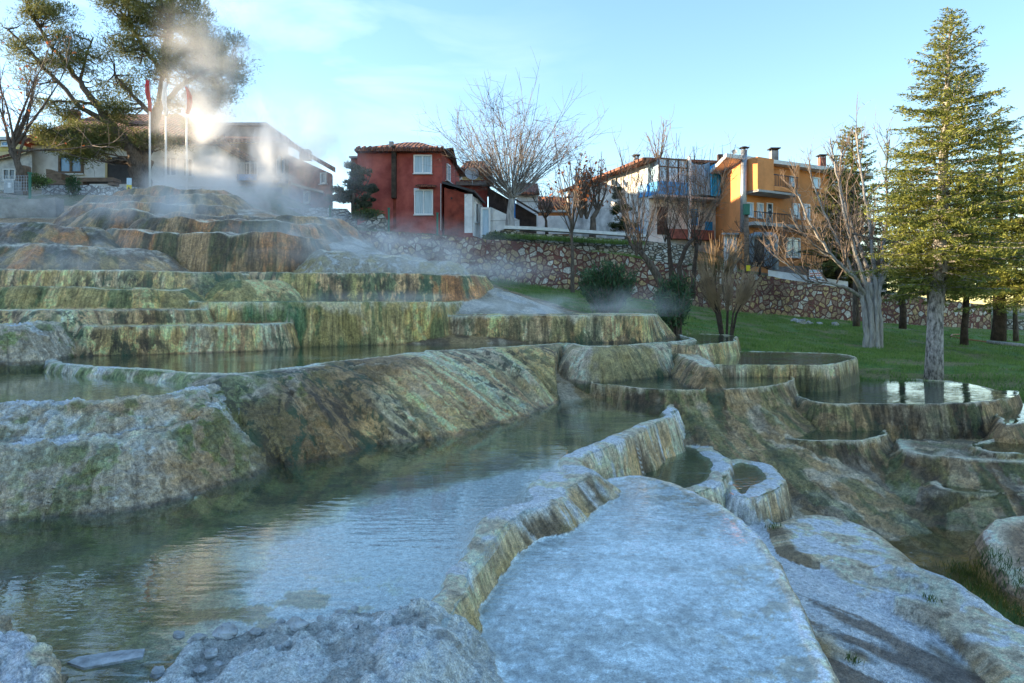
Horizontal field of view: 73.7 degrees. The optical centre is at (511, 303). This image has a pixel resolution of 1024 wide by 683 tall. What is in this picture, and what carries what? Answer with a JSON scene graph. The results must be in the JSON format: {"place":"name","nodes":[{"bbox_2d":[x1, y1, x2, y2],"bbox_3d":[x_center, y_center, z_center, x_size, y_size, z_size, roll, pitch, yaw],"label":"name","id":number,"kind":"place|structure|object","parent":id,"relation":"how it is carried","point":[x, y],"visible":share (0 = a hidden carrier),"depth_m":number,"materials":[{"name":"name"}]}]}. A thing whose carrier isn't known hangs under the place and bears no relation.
{"place":"outdoors","nodes":[
{"label":"outdoors","id":0,"kind":"place"},
{"bbox_2d":[67,649,144,669],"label":"stone slab","id":1,"kind":"structure","parent":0,"point":[91,661],"depth_m":3.25,"materials":[{"name":"stone"}]},
{"bbox_2d":[0,359,326,405],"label":"pool water","id":2,"kind":"structure","parent":0,"point":[25,386],"depth_m":7.69,"materials":[{"name":"liquid"}]},
{"bbox_2d":[173,630,184,639],"bbox_3d":[-1.670,1.659,3.420,0.078,0.044,0.063,0,0,32],"label":"stone","id":3,"kind":"object","parent":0,"point":[178,635],"visible":1,"depth_m":3.40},
{"bbox_2d":[50,334,693,372],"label":"pool water","id":4,"kind":"structure","parent":0,"point":[219,363],"depth_m":10.44,"materials":[{"name":"liquid"}]},
{"bbox_2d":[0,185,1023,682],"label":"travertine terrain","id":5,"kind":"structure","parent":0,"point":[490,515],"depth_m":7.05,"materials":[{"name":"stone"}]},
{"bbox_2d":[4,180,22,194],"bbox_3d":[-20.270,-4.727,27.735,0.408,0.516,0.530,0,0,0],"label":"grey bin","id":6,"kind":"object","parent":5,"relation":"on","point":[14,188],"visible":0.96,"depth_m":27.50,"materials":[{"name":"metal"}]},
{"bbox_2d":[0,137,29,158],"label":"yellow building","id":7,"kind":"structure","parent":5,"relation":"on","point":[4,149],"depth_m":51.97,"materials":[{"name":"beige paint"}]},
{"bbox_2d":[0,148,32,189],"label":"annex building","id":8,"kind":"structure","parent":5,"relation":"on","point":[7,169],"depth_m":35.20,"materials":[{"name":"white paint"}]},
{"bbox_2d":[1,168,15,181],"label":"window","id":9,"kind":"structure","parent":8,"relation":"in","point":[6,172],"depth_m":35.12,"materials":[{"name":"white glass"}]},
{"bbox_2d":[22,165,32,194],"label":"stone pillar","id":10,"kind":"structure","parent":5,"relation":"on","point":[27,169],"depth_m":29.05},
{"bbox_2d":[0,197,63,217],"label":"concrete retaining wall","id":11,"kind":"structure","parent":5,"relation":"on","point":[34,208],"depth_m":25.71,"materials":[{"name":"concrete"}]},
{"bbox_2d":[27,173,51,191],"bbox_3d":[-19.095,-4.927,27.498,0.847,0.816,0.702,0,0,0],"label":"green shrub","id":12,"kind":"object","parent":5,"relation":"on","point":[35,179],"visible":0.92,"depth_m":27.46,"materials":[{"name":"green plant"}]},
{"bbox_2d":[46,169,75,184],"bbox_3d":[-20.525,-5.761,31.430,1.285,0.734,0.940,0,0,0],"label":"timber planter","id":13,"kind":"object","parent":5,"relation":"on","point":[59,178],"visible":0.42,"depth_m":31.00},
{"bbox_2d":[0,27,128,191],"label":"bare tree","id":14,"kind":"object","parent":5,"relation":"on","point":[18,134],"visible":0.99,"depth_m":27.91,"materials":[{"name":"brown plant"}]},
{"bbox_2d":[63,173,82,196],"bbox_3d":[-19.044,-5.135,29.603,0.823,1.075,0.589,0,0,-13],"label":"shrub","id":15,"kind":"object","parent":5,"relation":"on","point":[73,188],"visible":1,"depth_m":29.55,"materials":[{"name":"green plant"}]},
{"bbox_2d":[0,0,148,187],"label":"pine tree","id":16,"kind":"object","parent":5,"relation":"on","point":[37,10],"visible":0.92,"depth_m":31.58,"materials":[{"name":"green plant"}]},
{"bbox_2d":[42,185,139,194],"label":"stone wall","id":17,"kind":"structure","parent":5,"relation":"on","point":[85,190],"depth_m":30.50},
{"bbox_2d":[77,178,121,186],"bbox_3d":[-18.915,-5.572,31.300,1.695,0.336,0.600,0,0,0],"label":"timber bench","id":18,"kind":"object","parent":5,"relation":"on","point":[114,182],"visible":0.76,"depth_m":31.02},
{"bbox_2d":[10,109,256,188],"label":"white house","id":19,"kind":"structure","parent":5,"relation":"on","point":[213,160],"depth_m":36.00,"materials":[{"name":"paint"}]},
{"bbox_2d":[58,155,84,174],"bbox_3d":[-23.231,-7.305,35.945,1.421,1.036,0.210,0,0,0],"label":"window","id":20,"kind":"structure","parent":19,"relation":"in","point":[63,166],"depth_m":35.97,"materials":[{"name":"blue glass"}]},
{"bbox_2d":[108,157,132,183],"bbox_3d":[-20.447,-7.031,36.015,1.744,1.406,0.070,0,0,0],"label":"doorway","id":21,"kind":"structure","parent":19,"relation":"in","point":[118,171],"depth_m":35.98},
{"bbox_2d":[162,157,178,177],"bbox_3d":[-17.986,-7.204,35.945,0.807,1.084,0.210,0,0,0],"label":"window","id":22,"kind":"structure","parent":19,"relation":"in","point":[172,162],"depth_m":35.96,"materials":[{"name":"white glass"}]},
{"bbox_2d":[181,158,194,178],"bbox_3d":[-17.058,-7.148,35.945,0.638,1.084,0.210,0,0,0],"label":"window","id":23,"kind":"structure","parent":19,"relation":"in","point":[190,160],"depth_m":35.96,"materials":[{"name":"white glass"}]},
{"bbox_2d":[145,79,151,186],"bbox_3d":[-15.687,-7.262,29.413,0.240,4.752,0.304,0,0,-8],"label":"flagpole","id":24,"kind":"object","parent":5,"relation":"on","point":[148,84],"visible":0.93,"depth_m":29.46,"materials":[{"name":"white metal"}]},
{"bbox_2d":[150,666,164,679],"bbox_3d":[-1.595,1.658,3.072,0.063,0.050,0.066,0,0,-4],"label":"stone","id":25,"kind":"object","parent":5,"relation":"on","point":[157,672],"visible":0.99,"depth_m":3.05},
{"bbox_2d":[161,78,167,185],"bbox_3d":[-14.825,-7.246,29.116,0.228,4.819,0.328,0,0,-14],"label":"flagpole","id":26,"kind":"object","parent":5,"relation":"on","point":[164,98],"visible":0.95,"depth_m":29.16,"materials":[{"name":"white metal"}]},
{"bbox_2d":[79,0,264,187],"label":"pine tree","id":27,"kind":"object","parent":5,"relation":"on","point":[211,54],"visible":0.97,"depth_m":32.42,"materials":[{"name":"green plant"}]},
{"bbox_2d":[185,85,192,189],"bbox_3d":[-13.709,-7.049,28.918,0.356,4.493,0.298,0,0,0],"label":"flagpole","id":28,"kind":"object","parent":5,"relation":"on","point":[189,101],"visible":0.94,"depth_m":28.96,"materials":[{"name":"white metal"}]},
{"bbox_2d":[187,633,206,643],"bbox_3d":[-1.561,1.655,3.379,0.079,0.057,0.095,0,0,25],"label":"stone","id":29,"kind":"object","parent":5,"relation":"on","point":[198,636],"visible":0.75,"depth_m":3.36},
{"bbox_2d":[204,648,217,658],"bbox_3d":[-1.432,1.658,3.242,0.060,0.043,0.080,0,0,10],"label":"stone","id":30,"kind":"object","parent":5,"relation":"on","point":[210,653],"visible":1,"depth_m":3.23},
{"bbox_2d":[212,622,237,639],"bbox_3d":[-1.444,1.653,3.436,0.120,0.079,0.103,0,0,-26],"label":"stone","id":31,"kind":"object","parent":5,"relation":"on","point":[226,631],"visible":0.99,"depth_m":3.41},
{"bbox_2d":[203,122,293,147],"bbox_3d":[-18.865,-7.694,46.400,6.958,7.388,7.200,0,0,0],"label":"roof","id":32,"kind":"structure","parent":5,"relation":"on","point":[247,129],"depth_m":43.00,"materials":[{"name":"concrete"}]},
{"bbox_2d":[223,136,288,196],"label":"house","id":33,"kind":"structure","parent":5,"relation":"on","point":[269,168],"depth_m":39.95,"materials":[{"name":"white paint"}]},
{"bbox_2d":[285,616,308,630],"bbox_3d":[-1.119,1.653,3.526,0.121,0.071,0.085,0,0,21],"label":"stone","id":34,"kind":"object","parent":5,"relation":"on","point":[295,623],"visible":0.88,"depth_m":3.51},
{"bbox_2d":[279,134,334,207],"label":"brick house","id":35,"kind":"structure","parent":5,"relation":"on","point":[309,184],"depth_m":37.76,"materials":[{"name":"paint"}]},
{"bbox_2d":[303,191,310,203],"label":"window","id":36,"kind":"structure","parent":35,"relation":"in","point":[306,194],"depth_m":37.79,"materials":[{"name":"grey glass"}]},
{"bbox_2d":[318,172,326,184],"bbox_3d":[-10.288,-6.834,37.212,0.532,0.665,0.210,0,0,28],"label":"window","id":37,"kind":"structure","parent":35,"relation":"in","point":[323,175],"depth_m":37.20,"materials":[{"name":"white glass"}]},
{"bbox_2d":[287,207,328,216],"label":"white block wall","id":38,"kind":"structure","parent":5,"relation":"on","point":[320,211],"depth_m":34.00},
{"bbox_2d":[331,208,356,226],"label":"broken block wall","id":39,"kind":"structure","parent":5,"relation":"on","point":[344,214],"depth_m":33.90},
{"bbox_2d":[324,161,378,218],"bbox_3d":[-7.968,-5.671,34.011,2.761,2.924,1.680,0,0,9],"label":"evergreen bush","id":40,"kind":"object","parent":5,"relation":"on","point":[354,182],"visible":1,"depth_m":33.74,"materials":[{"name":"green plant"}]},
{"bbox_2d":[350,206,385,220],"bbox_3d":[-7.058,-4.387,33.434,1.836,0.754,1.254,0,0,0],"label":"ivy mound","id":41,"kind":"object","parent":5,"relation":"on","point":[365,214],"visible":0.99,"depth_m":33.22,"materials":[{"name":"green plant"}]},
{"bbox_2d":[356,214,387,231],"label":"rubble wall","id":42,"kind":"structure","parent":5,"relation":"on","point":[380,222],"depth_m":33.25,"materials":[{"name":"stone"}]},
{"bbox_2d":[349,141,465,235],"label":"red house","id":43,"kind":"structure","parent":5,"relation":"on","point":[406,179],"depth_m":36.00,"materials":[{"name":"paint"}]},
{"bbox_2d":[413,155,432,174],"bbox_3d":[-4.697,-7.334,35.945,1.040,1.040,0.210,0,0,0],"label":"window","id":44,"kind":"structure","parent":43,"relation":"in","point":[421,162],"depth_m":35.97,"materials":[{"name":"white glass"}]},
{"bbox_2d":[413,189,433,215],"bbox_3d":[-4.655,-5.337,35.945,1.068,1.378,0.210,0,0,0],"label":"window","id":45,"kind":"structure","parent":43,"relation":"in","point":[423,198],"depth_m":35.97,"materials":[{"name":"white glass"}]},
{"bbox_2d":[445,163,452,183],"bbox_3d":[-3.438,-7.093,37.105,0.210,1.001,1.084,0,0,10],"label":"window","id":46,"kind":"structure","parent":43,"relation":"in","point":[448,167],"depth_m":37.10,"materials":[{"name":"white glass"}]},
{"bbox_2d":[442,181,485,237],"bbox_3d":[-2.640,-4.985,36.900,2.479,3.971,3.800,0,0,0],"label":"red annex","id":47,"kind":"object","parent":5,"relation":"on","point":[462,212],"visible":0.84,"depth_m":35.32,"materials":[{"name":"paint"}]},
{"bbox_2d":[456,180,489,206],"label":"red block house","id":48,"kind":"structure","parent":5,"relation":"on","point":[483,194],"depth_m":40.00,"materials":[{"name":"paint"}]},
{"bbox_2d":[465,167,478,184],"bbox_3d":[-2.314,-7.407,39.342,0.804,1.017,0.515,0,0,0],"label":"satellite dish","id":49,"kind":"object","parent":48,"relation":"attached to","point":[470,176],"visible":0.74,"depth_m":39.45,"materials":[{"name":"grey metal"}]},
{"bbox_2d":[459,161,492,186],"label":"cream house","id":50,"kind":"structure","parent":5,"relation":"on","point":[464,168],"depth_m":46.94,"materials":[{"name":"paint"}]},
{"bbox_2d":[480,207,490,237],"bbox_3d":[-1.400,-4.253,35.676,0.543,1.578,0.140,0,0,-22],"label":"glass door porch","id":51,"kind":"object","parent":5,"relation":"on","point":[485,220],"visible":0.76,"depth_m":35.65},
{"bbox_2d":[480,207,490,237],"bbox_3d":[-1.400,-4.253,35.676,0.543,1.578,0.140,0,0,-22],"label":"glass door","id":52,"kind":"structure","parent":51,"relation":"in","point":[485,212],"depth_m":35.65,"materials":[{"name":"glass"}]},
{"bbox_2d":[482,230,506,239],"bbox_3d":[-0.893,-3.315,33.593,1.274,0.682,0.963,0,0,0],"label":"green shrub","id":53,"kind":"object","parent":5,"relation":"on","point":[493,236],"visible":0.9,"depth_m":33.45,"materials":[{"name":"green plant"}]},
{"bbox_2d":[490,207,518,231],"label":"white garden wall","id":54,"kind":"structure","parent":5,"relation":"on","point":[498,220],"depth_m":35.88,"materials":[{"name":"paint"}]},
{"bbox_2d":[489,185,538,232],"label":"brown shed","id":55,"kind":"structure","parent":5,"relation":"on","point":[524,216],"depth_m":39.00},
{"bbox_2d":[410,56,619,230],"bbox_3d":[0.093,-7.771,34.350,11.054,8.414,9.858,0,0,0],"label":"bare tree","id":56,"kind":"object","parent":5,"relation":"on","point":[514,190],"visible":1,"depth_m":34.24,"materials":[{"name":"grey plant"}]},
{"bbox_2d":[516,183,539,233],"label":"grey white house","id":57,"kind":"structure","parent":5,"relation":"on","point":[524,199],"depth_m":44.00,"materials":[{"name":"paint"}]},
{"bbox_2d":[492,277,579,291],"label":"wall foot grass","id":58,"kind":"structure","parent":5,"relation":"on","point":[520,283],"depth_m":31.46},
{"bbox_2d":[531,182,570,233],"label":"bare tree","id":59,"kind":"object","parent":5,"relation":"on","point":[547,210],"visible":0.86,"depth_m":35.93,"materials":[{"name":"brown plant"}]},
{"bbox_2d":[538,196,568,234],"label":"tiled outbuilding","id":60,"kind":"structure","parent":5,"relation":"on","point":[555,219],"depth_m":49.60,"materials":[{"name":"white paint"}]},
{"bbox_2d":[542,135,594,292],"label":"bare tree","id":61,"kind":"object","parent":5,"relation":"on","point":[572,222],"visible":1,"depth_m":30.92,"materials":[{"name":"brown plant"}]},
{"bbox_2d":[564,147,613,236],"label":"bare tree","id":62,"kind":"object","parent":5,"relation":"on","point":[597,206],"visible":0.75,"depth_m":35.86,"materials":[{"name":"brown plant"}]},
{"bbox_2d":[486,226,693,265],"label":"dry stone wall","id":63,"kind":"structure","parent":5,"relation":"on","point":[657,250],"depth_m":34.89,"materials":[{"name":"stone"}]},
{"bbox_2d":[494,232,649,245],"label":"wall top grass","id":64,"kind":"structure","parent":63,"relation":"on","point":[603,241],"depth_m":34.14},
{"bbox_2d":[574,256,639,312],"bbox_3d":[2.920,-0.524,21.154,2.007,1.925,1.753,0,0,0],"label":"oleander bush","id":65,"kind":"object","parent":5,"relation":"on","point":[605,290],"visible":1,"depth_m":20.72,"materials":[{"name":"green plant"}]},
{"bbox_2d":[607,184,636,238],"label":"conifer","id":66,"kind":"object","parent":5,"relation":"on","point":[614,226],"visible":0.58,"depth_m":37.88,"materials":[{"name":"green plant"}]},
{"bbox_2d":[604,156,656,278],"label":"pollard tree","id":67,"kind":"object","parent":5,"relation":"on","point":[634,220],"visible":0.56,"depth_m":26.95,"materials":[{"name":"brown plant"}]},
{"bbox_2d":[558,154,720,254],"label":"white blue house","id":68,"kind":"structure","parent":5,"relation":"on","point":[604,217],"depth_m":42.65,"materials":[{"name":"paint"}]},
{"bbox_2d":[657,206,666,234],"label":"brown door","id":69,"kind":"structure","parent":68,"relation":"in","point":[659,229],"depth_m":42.26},
{"bbox_2d":[600,127,680,286],"bbox_3d":[4.894,-3.385,24.979,3.161,5.970,2.914,0,0,0],"label":"pollard tree","id":70,"kind":"object","parent":5,"relation":"on","point":[654,270],"visible":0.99,"depth_m":24.89,"materials":[{"name":"brown plant"}]},
{"bbox_2d":[643,119,677,157],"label":"bare tree","id":71,"kind":"object","parent":5,"relation":"on","point":[661,147],"visible":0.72,"depth_m":45.75,"materials":[{"name":"brown plant"}]},
{"bbox_2d":[636,117,702,284],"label":"pollard tree","id":72,"kind":"object","parent":5,"relation":"on","point":[670,260],"visible":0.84,"depth_m":25.93,"materials":[{"name":"brown plant"}]},
{"bbox_2d":[650,271,695,334],"bbox_3d":[4.332,-0.032,18.489,1.200,1.780,1.394,0,0,30],"label":"oleander bush","id":73,"kind":"object","parent":5,"relation":"on","point":[673,301],"visible":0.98,"depth_m":18.27,"materials":[{"name":"green plant"}]},
{"bbox_2d":[357,230,990,328],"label":"retaining wall","id":74,"kind":"structure","parent":5,"relation":"on","point":[543,264],"depth_m":32.60,"materials":[{"name":"grey stone"}]},
{"bbox_2d":[656,142,750,298],"bbox_3d":[7.579,-3.342,27.210,3.288,6.273,3.331,0,0,39],"label":"pollard tree","id":75,"kind":"object","parent":5,"relation":"on","point":[694,265],"visible":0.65,"depth_m":26.93,"materials":[{"name":"brown plant"}]},
{"bbox_2d":[654,131,760,286],"bbox_3d":[7.223,-3.266,25.121,4.011,6.187,2.436,0,0,40],"label":"pollard tree","id":76,"kind":"object","parent":5,"relation":"on","point":[683,254],"visible":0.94,"depth_m":25.43,"materials":[{"name":"brown plant"}]},
{"bbox_2d":[687,231,746,300],"bbox_3d":[9.065,-1.658,29.985,3.080,3.066,2.627,0,0,0],"label":"dry shrub","id":77,"kind":"object","parent":5,"relation":"on","point":[730,260],"visible":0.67,"depth_m":29.44,"materials":[{"name":"brown plant"}]},
{"bbox_2d":[689,251,761,335],"bbox_3d":[6.106,-0.277,19.563,2.050,2.533,1.662,0,0,0],"label":"dry shrub","id":78,"kind":"object","parent":5,"relation":"on","point":[743,294],"visible":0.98,"depth_m":19.34,"materials":[{"name":"brown plant"}]},
{"bbox_2d":[722,233,738,270],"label":"white shed","id":79,"kind":"structure","parent":5,"relation":"on","point":[726,237],"depth_m":37.39,"materials":[{"name":"paint"}]},
{"bbox_2d":[743,204,749,273],"bbox_3d":[12.071,-3.111,35.120,0.380,4.026,0.440,0,0,0],"label":"utility pole","id":80,"kind":"object","parent":5,"relation":"on","point":[746,210],"visible":0.8,"depth_m":35.09,"materials":[{"name":"brown metal"}]},
{"bbox_2d":[708,214,798,274],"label":"bare tree","id":81,"kind":"object","parent":5,"relation":"on","point":[758,251],"visible":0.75,"depth_m":35.46,"materials":[{"name":"brown plant"}]},
{"bbox_2d":[749,232,778,269],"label":"duct arch","id":82,"kind":"structure","parent":5,"relation":"on","point":[775,244],"depth_m":36.45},
{"bbox_2d":[709,146,886,291],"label":"orange house","id":83,"kind":"structure","parent":5,"relation":"on","point":[755,183],"depth_m":39.80,"materials":[{"name":"paint"}]},
{"bbox_2d":[756,202,765,218],"bbox_3d":[14.271,-5.351,39.242,0.652,0.910,0.210,0,0,-30],"label":"window","id":84,"kind":"structure","parent":83,"relation":"in","point":[761,205],"depth_m":39.25,"materials":[{"name":"white glass"}]},
{"bbox_2d":[764,239,771,266],"bbox_3d":[14.907,-2.961,39.588,0.671,1.637,0.147,0,0,-30],"label":"door","id":85,"kind":"structure","parent":83,"relation":"in","point":[768,243],"depth_m":39.52,"materials":[{"name":"grey glass"}]},
{"bbox_2d":[766,203,772,222],"bbox_3d":[14.971,-5.235,39.663,0.508,1.253,0.080,0,0,-30],"label":"door","id":86,"kind":"structure","parent":83,"relation":"in","point":[769,208],"depth_m":39.65,"materials":[{"name":"white glass"}]},
{"bbox_2d":[786,237,800,258],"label":"window","id":87,"kind":"structure","parent":83,"relation":"in","point":[797,244],"depth_m":40.68,"materials":[{"name":"white glass"}]},
{"bbox_2d":[768,270,847,285],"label":"white low wall","id":88,"kind":"structure","parent":5,"relation":"on","point":[784,275],"depth_m":36.69,"materials":[{"name":"paint"}]},
{"bbox_2d":[807,269,821,282],"bbox_3d":[15.998,-1.438,36.070,0.776,0.846,0.060,0,0,0],"label":"notice board","id":89,"kind":"object","parent":5,"relation":"on","point":[815,272],"visible":0.66,"depth_m":36.05,"materials":[{"name":"white metal"}]},
{"bbox_2d":[796,162,869,282],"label":"dark conifer","id":90,"kind":"object","parent":5,"relation":"on","point":[831,271],"visible":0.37,"depth_m":37.05,"materials":[{"name":"green plant"}]},
{"bbox_2d":[756,92,933,348],"bbox_3d":[10.818,-2.599,22.607,6.146,8.685,4.103,0,0,0],"label":"bare tree","id":91,"kind":"object","parent":5,"relation":"on","point":[869,293],"visible":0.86,"depth_m":22.29,"materials":[{"name":"grey plant"}]},
{"bbox_2d":[814,125,892,288],"bbox_3d":[19.751,-5.142,38.354,4.845,9.994,5.367,0,0,13],"label":"dark conifer","id":92,"kind":"object","parent":5,"relation":"on","point":[849,157],"visible":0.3,"depth_m":38.16,"materials":[{"name":"green plant"}]},
{"bbox_2d":[828,171,879,325],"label":"bare tree","id":93,"kind":"object","parent":5,"relation":"on","point":[856,313],"visible":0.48,"depth_m":29.91,"materials":[{"name":"grey plant"}]},
{"bbox_2d":[854,180,928,328],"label":"cedar tree","id":94,"kind":"object","parent":5,"relation":"on","point":[902,317],"visible":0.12,"depth_m":28.91,"materials":[{"name":"green plant"}]},
{"bbox_2d":[877,180,983,304],"bbox_3d":[14.555,-1.462,23.928,3.658,5.865,3.510,0,0,-28],"label":"cedar tree","id":95,"kind":"object","parent":5,"relation":"on","point":[899,292],"visible":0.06,"depth_m":24.10,"materials":[{"name":"green plant"}]},
{"bbox_2d":[845,6,1023,379],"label":"cedar tree","id":96,"kind":"object","parent":5,"relation":"on","point":[942,218],"visible":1,"depth_m":15.18,"materials":[{"name":"green plant"}]},
{"bbox_2d":[904,540,1023,626],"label":"bank grass","id":97,"kind":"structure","parent":5,"relation":"on","point":[1005,605],"depth_m":7.37,"materials":[{"name":"green plant"}]},
{"bbox_2d":[921,196,1020,344],"bbox_3d":[16.615,-1.519,25.077,3.698,6.081,4.023,0,0,0],"label":"cedar tree","id":98,"kind":"object","parent":5,"relation":"on","point":[964,338],"visible":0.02,"depth_m":24.91,"materials":[{"name":"green plant"}]},
{"bbox_2d":[919,117,1023,340],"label":"cedar tree","id":99,"kind":"object","parent":5,"relation":"on","point":[999,329],"visible":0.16,"depth_m":21.30,"materials":[{"name":"green plant"}]},
{"bbox_2d":[950,141,1023,315],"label":"cedar tree","id":100,"kind":"object","parent":5,"relation":"on","point":[1014,303],"visible":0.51,"depth_m":20.07,"materials":[{"name":"green plant"}]},
{"bbox_2d":[986,340,1023,346],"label":"log","id":101,"kind":"object","parent":5,"relation":"on","point":[1011,344],"visible":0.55,"depth_m":26.52,"materials":[{"name":"wood"}]},
{"bbox_2d":[992,318,1023,329],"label":"stone wall","id":102,"kind":"structure","parent":5,"relation":"on","point":[1010,324],"depth_m":37.50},
{"bbox_2d":[1004,213,1023,341],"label":"cedar tree","id":103,"kind":"object","parent":5,"relation":"on","point":[1015,329],"visible":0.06,"depth_m":24.43,"materials":[{"name":"brown plant"}]},
{"bbox_2d":[0,0,1023,304],"label":"sky","id":104,"kind":"structure","parent":0,"point":[337,77],"materials":[{"name":"blue"}]},
{"bbox_2d":[590,377,794,389],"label":"pool water","id":105,"kind":"structure","parent":0,"point":[737,383],"depth_m":12.59,"materials":[{"name":"liquid"}]},
{"bbox_2d":[678,334,735,344],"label":"pool water","id":106,"kind":"structure","parent":0,"point":[706,338],"depth_m":16.97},
{"bbox_2d":[490,280,1023,398],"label":"lawn grass","id":107,"kind":"structure","parent":0,"point":[887,353],"depth_m":22.81,"materials":[{"name":"plant"}]},
{"bbox_2d":[594,428,942,665],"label":"stray grass","id":108,"kind":"structure","parent":0,"point":[855,658],"depth_m":5.99,"materials":[{"name":"green plant"}]},
{"bbox_2d":[710,351,855,364],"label":"pool water","id":109,"kind":"structure","parent":0,"point":[757,358],"depth_m":15.00,"materials":[{"name":"liquid"}]},
{"bbox_2d":[797,379,1018,403],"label":"pool water","id":110,"kind":"structure","parent":0,"point":[894,388],"depth_m":13.25,"materials":[{"name":"liquid"}]},
{"bbox_2d":[941,485,1023,492],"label":"pool water","id":111,"kind":"structure","parent":0,"point":[962,489],"depth_m":9.59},
{"bbox_2d":[972,441,1023,453],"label":"pool water","id":112,"kind":"structure","parent":0,"point":[995,446],"depth_m":10.55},
{"bbox_2d":[997,398,1023,424],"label":"pool water","id":113,"kind":"structure","parent":0,"point":[1014,416],"depth_m":11.82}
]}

